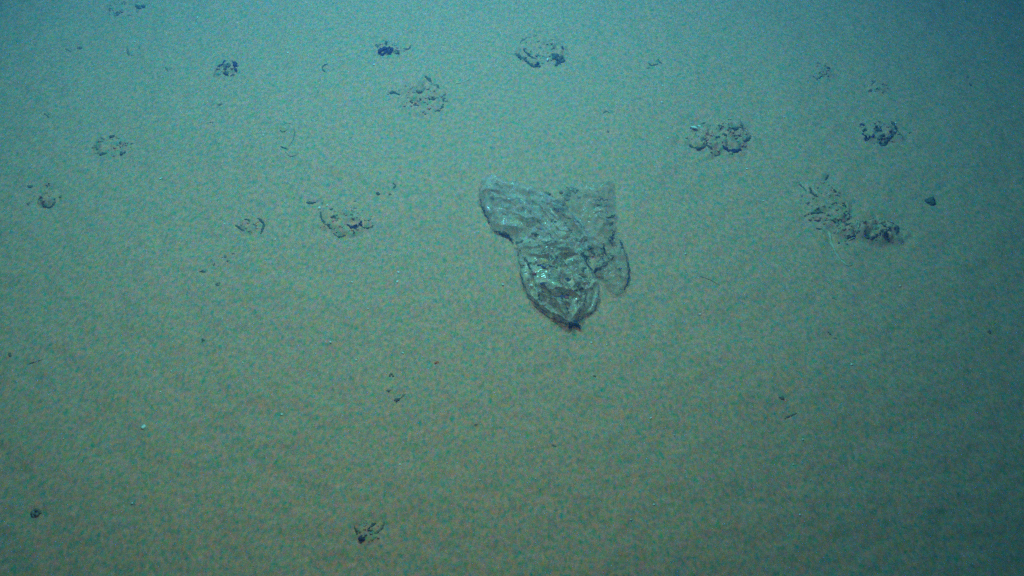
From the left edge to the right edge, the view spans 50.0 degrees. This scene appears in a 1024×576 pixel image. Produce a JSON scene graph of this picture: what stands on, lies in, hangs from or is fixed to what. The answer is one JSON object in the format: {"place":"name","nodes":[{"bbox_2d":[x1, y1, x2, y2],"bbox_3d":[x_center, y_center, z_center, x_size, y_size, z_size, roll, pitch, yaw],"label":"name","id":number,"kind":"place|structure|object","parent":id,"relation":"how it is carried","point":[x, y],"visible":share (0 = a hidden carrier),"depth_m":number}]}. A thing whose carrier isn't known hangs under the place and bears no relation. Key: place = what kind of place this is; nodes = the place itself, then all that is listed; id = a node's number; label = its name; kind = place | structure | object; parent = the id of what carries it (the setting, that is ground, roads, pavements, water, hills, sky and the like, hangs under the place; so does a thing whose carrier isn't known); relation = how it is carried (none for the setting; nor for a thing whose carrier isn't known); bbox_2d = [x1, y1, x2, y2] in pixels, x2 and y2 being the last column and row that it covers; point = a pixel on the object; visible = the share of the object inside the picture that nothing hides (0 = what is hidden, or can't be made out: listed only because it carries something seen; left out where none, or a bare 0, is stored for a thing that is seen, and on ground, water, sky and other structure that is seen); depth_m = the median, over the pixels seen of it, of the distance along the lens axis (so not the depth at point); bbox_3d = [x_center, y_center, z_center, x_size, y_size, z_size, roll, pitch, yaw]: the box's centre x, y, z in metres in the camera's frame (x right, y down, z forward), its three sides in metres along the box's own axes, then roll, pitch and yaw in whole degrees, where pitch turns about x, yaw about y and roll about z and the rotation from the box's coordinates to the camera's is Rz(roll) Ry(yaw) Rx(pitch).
{"place":"outdoors","nodes":[
{"label":"outdoors","id":0,"kind":"place"},
{"bbox_2d":[0,0,1023,575],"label":"sea floor","id":1,"kind":"structure","parent":0,"point":[892,448],"depth_m":2.99},
{"bbox_2d":[30,508,41,517],"bbox_3d":[-1.107,0.523,2.553,0.024,0.011,0.025,33,57,24],"label":"mud heap","id":2,"kind":"object","parent":1,"relation":"on","point":[36,512],"visible":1,"depth_m":2.55},
{"bbox_2d":[27,183,61,207],"bbox_3d":[-1.377,-0.276,3.221,0.113,0.023,0.098,0,50,0],"label":"burrow mound","id":3,"kind":"object","parent":1,"relation":"on","point":[46,192],"visible":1,"depth_m":3.21},
{"bbox_2d":[92,135,133,155],"bbox_3d":[-1.223,-0.436,3.360,0.124,0.016,0.093,0,50,0],"label":"burrow mound","id":4,"kind":"object","parent":1,"relation":"on","point":[121,143],"visible":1,"depth_m":3.36},
{"bbox_2d":[108,1,144,15],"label":"nodule clump","id":5,"kind":"object","parent":1,"relation":"on","point":[136,6],"visible":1,"depth_m":3.81},
{"bbox_2d":[199,253,234,285],"bbox_3d":[-0.798,-0.055,3.042,0.085,0.010,0.108,36,59,26],"label":"burrow mark","id":6,"kind":"object","parent":1,"relation":"on","point":[203,271],"visible":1,"depth_m":3.04},
{"bbox_2d":[215,60,238,76],"bbox_3d":[-0.934,-0.725,3.595,0.076,0.030,0.084,0,50,0],"label":"nodule clump","id":7,"kind":"object","parent":1,"relation":"on","point":[228,64],"visible":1,"depth_m":3.59},
{"bbox_2d":[235,216,265,233],"bbox_3d":[-0.752,-0.181,3.147,0.091,0.019,0.066,0,50,0],"label":"burrow mark","id":8,"kind":"object","parent":1,"relation":"on","point":[255,223],"visible":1,"depth_m":3.15},
{"bbox_2d":[280,123,298,156],"bbox_3d":[-0.687,-0.454,3.367,0.052,0.009,0.151,-11,51,-9],"label":"worm trail","id":9,"kind":"object","parent":1,"relation":"on","point":[291,141],"visible":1,"depth_m":3.36},
{"bbox_2d":[306,201,373,237],"bbox_3d":[-0.499,-0.203,3.159,0.208,0.024,0.149,0,50,0],"label":"burrow mound","id":10,"kind":"object","parent":1,"relation":"on","point":[352,227],"visible":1,"depth_m":3.14},
{"bbox_2d":[354,519,384,542],"bbox_3d":[-0.330,0.559,2.529,0.071,0.019,0.061,0,50,0],"label":"burrow mark","id":11,"kind":"object","parent":1,"relation":"on","point":[361,538],"visible":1,"depth_m":2.52},
{"bbox_2d":[374,41,410,57],"bbox_3d":[-0.399,-0.794,3.657,0.124,0.024,0.077,0,50,0],"label":"nodule clump","id":12,"kind":"object","parent":1,"relation":"on","point":[386,50],"visible":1,"depth_m":3.65},
{"bbox_2d":[386,373,404,402],"bbox_3d":[-0.302,0.253,2.788,0.039,0.009,0.090,-24,54,-19],"label":"clod row","id":13,"kind":"object","parent":1,"relation":"on","point":[395,399],"visible":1,"depth_m":2.77},
{"bbox_2d":[387,75,447,114],"bbox_3d":[-0.288,-0.616,3.506,0.159,0.036,0.174,-31,57,-24],"label":"burrow mound","id":14,"kind":"object","parent":1,"relation":"on","point":[427,88],"visible":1,"depth_m":3.50},
{"bbox_2d":[513,34,564,67],"bbox_3d":[0.093,-0.788,3.652,0.182,0.038,0.138,25,55,20],"label":"burrow mound","id":15,"kind":"object","parent":1,"relation":"on","point":[555,57],"visible":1,"depth_m":3.64},
{"bbox_2d":[540,191,552,202],"bbox_3d":[0.102,-0.267,3.218,0.039,0.007,0.042,-17,52,-14],"label":"mud lump","id":16,"kind":"object","parent":1,"relation":"on","point":[547,193],"visible":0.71,"depth_m":3.22},
{"bbox_2d":[479,174,629,328],"bbox_3d":[0.114,-0.128,3.068,0.427,0.075,0.571,0,50,0],"label":"plastic bag","id":17,"kind":"object","parent":1,"relation":"on","point":[584,253],"visible":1,"depth_m":3.03},
{"bbox_2d":[536,248,585,309],"bbox_3d":[0.134,-0.021,3.008,0.147,0.035,0.226,0,50,0],"label":"mud fill","id":18,"kind":"object","parent":17,"relation":"in","point":[562,277],"visible":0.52,"depth_m":3.02},
{"bbox_2d":[549,199,568,211],"bbox_3d":[0.140,-0.239,3.196,0.052,0.009,0.050,24,54,19],"label":"mud lump","id":19,"kind":"object","parent":1,"relation":"on","point":[559,207],"visible":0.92,"depth_m":3.19},
{"bbox_2d":[559,186,580,199],"bbox_3d":[0.170,-0.280,3.226,0.059,0.007,0.054,-13,51,-11],"label":"mud lump","id":20,"kind":"object","parent":1,"relation":"on","point":[565,196],"visible":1,"depth_m":3.23},
{"bbox_2d":[685,119,751,155],"bbox_3d":[0.638,-0.471,3.381,0.208,0.046,0.156,0,50,0],"label":"burrow mound","id":21,"kind":"object","parent":1,"relation":"on","point":[732,150],"visible":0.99,"depth_m":3.37},
{"bbox_2d":[813,62,829,79],"bbox_3d":[1.011,-0.708,3.586,0.052,0.016,0.088,13,51,10],"label":"burrow mound","id":22,"kind":"object","parent":1,"relation":"on","point":[824,71],"visible":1,"depth_m":3.58},
{"bbox_2d":[828,232,851,265],"bbox_3d":[0.913,-0.109,3.087,0.026,0.012,0.135,-13,51,-11],"label":"worm tube","id":23,"kind":"object","parent":1,"relation":"on","point":[832,245],"visible":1,"depth_m":3.08},
{"bbox_2d":[799,174,899,244],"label":"rocks","id":24,"kind":"object","parent":1,"relation":"on","point":[848,215],"visible":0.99,"depth_m":3.14},
{"bbox_2d":[867,80,887,92],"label":"burrow mound","id":25,"kind":"object","parent":1,"relation":"on","point":[872,83],"visible":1,"depth_m":3.53},
{"bbox_2d":[859,121,911,145],"bbox_3d":[1.158,-0.484,3.393,0.155,0.033,0.115,0,50,0],"label":"burrow mound","id":26,"kind":"object","parent":1,"relation":"on","point":[877,129],"visible":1,"depth_m":3.38},
{"bbox_2d":[924,197,935,204],"bbox_3d":[1.228,-0.253,3.217,0.033,0.022,0.030,-26,55,-20],"label":"nodule","id":27,"kind":"object","parent":1,"relation":"on","point":[930,200],"visible":1,"depth_m":3.21},
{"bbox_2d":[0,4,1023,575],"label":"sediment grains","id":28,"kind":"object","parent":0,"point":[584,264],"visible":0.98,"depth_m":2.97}
]}

